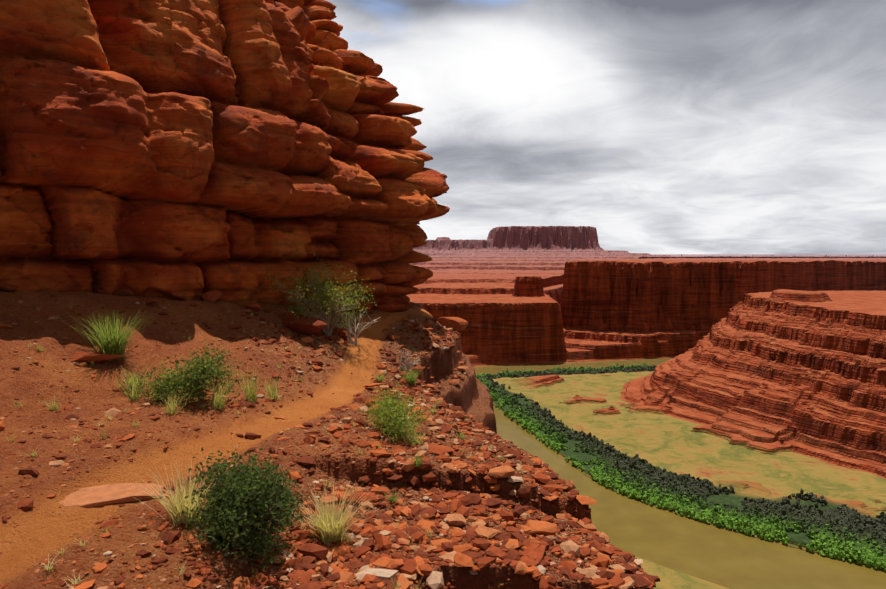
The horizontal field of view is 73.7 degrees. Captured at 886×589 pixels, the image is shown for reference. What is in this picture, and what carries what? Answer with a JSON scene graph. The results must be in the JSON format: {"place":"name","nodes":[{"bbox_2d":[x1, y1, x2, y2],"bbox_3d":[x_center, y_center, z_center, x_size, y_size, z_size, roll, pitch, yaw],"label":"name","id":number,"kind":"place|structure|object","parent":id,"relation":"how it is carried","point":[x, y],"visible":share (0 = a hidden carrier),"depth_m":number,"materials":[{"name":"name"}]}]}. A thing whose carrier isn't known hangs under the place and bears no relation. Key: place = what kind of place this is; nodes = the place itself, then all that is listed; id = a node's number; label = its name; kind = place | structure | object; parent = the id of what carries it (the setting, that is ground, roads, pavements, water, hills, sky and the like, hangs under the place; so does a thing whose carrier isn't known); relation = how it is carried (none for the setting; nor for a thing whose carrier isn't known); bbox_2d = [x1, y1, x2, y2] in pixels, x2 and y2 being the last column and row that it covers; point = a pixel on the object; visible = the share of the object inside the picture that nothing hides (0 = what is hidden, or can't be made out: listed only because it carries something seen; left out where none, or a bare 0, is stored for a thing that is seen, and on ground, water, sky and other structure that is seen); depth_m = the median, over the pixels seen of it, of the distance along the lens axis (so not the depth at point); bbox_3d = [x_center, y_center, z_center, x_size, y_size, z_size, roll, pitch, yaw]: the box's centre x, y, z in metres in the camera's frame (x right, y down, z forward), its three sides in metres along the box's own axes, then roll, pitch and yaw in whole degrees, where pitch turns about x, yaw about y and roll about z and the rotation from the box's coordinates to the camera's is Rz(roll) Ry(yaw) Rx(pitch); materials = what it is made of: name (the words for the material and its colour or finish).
{"place":"outdoors","nodes":[
{"label":"outdoors","id":0,"kind":"place"},
{"bbox_2d":[0,289,640,588],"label":"ledge","id":1,"kind":"object","parent":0,"point":[36,534],"visible":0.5,"depth_m":6.28,"materials":[{"name":"soil"}]},
{"bbox_2d":[0,0,449,312],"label":"rock wall","id":2,"kind":"structure","parent":1,"relation":"on","point":[234,151],"depth_m":10.16,"materials":[{"name":"stone"}]},
{"bbox_2d":[7,252,529,588],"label":"plants","id":3,"kind":"object","parent":1,"relation":"on","point":[243,506],"visible":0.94,"depth_m":4.89,"materials":[{"name":"green plant"}]},
{"bbox_2d":[0,281,556,565],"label":"slabs","id":4,"kind":"structure","parent":1,"relation":"on","point":[102,495],"depth_m":5.34,"materials":[{"name":"stone"}]},
{"bbox_2d":[0,295,660,588],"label":"rubble","id":5,"kind":"object","parent":1,"relation":"on","point":[299,573],"visible":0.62,"depth_m":5.23,"materials":[{"name":"stone"}]},
{"bbox_2d":[326,0,885,254],"label":"sky","id":6,"kind":"structure","parent":0,"point":[655,126],"materials":[{"name":"grey"}]},
{"bbox_2d":[406,226,885,588],"bbox_3d":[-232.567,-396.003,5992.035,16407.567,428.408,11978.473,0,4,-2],"label":"terrain","id":7,"kind":"structure","parent":0,"point":[768,381],"depth_m":786.50,"materials":[{"name":"red stone"}]},
{"bbox_2d":[476,362,885,571],"bbox_3d":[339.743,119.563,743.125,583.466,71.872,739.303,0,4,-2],"label":"riverside trees","id":8,"kind":"object","parent":7,"relation":"on","point":[844,532],"visible":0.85,"depth_m":476.85,"materials":[{"name":"green plant"}]},
{"bbox_2d":[474,358,885,588],"bbox_3d":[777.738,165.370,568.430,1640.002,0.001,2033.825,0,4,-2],"label":"river","id":9,"kind":"structure","parent":0,"point":[715,555],"depth_m":414.27,"materials":[{"name":"liquid"}]}
]}

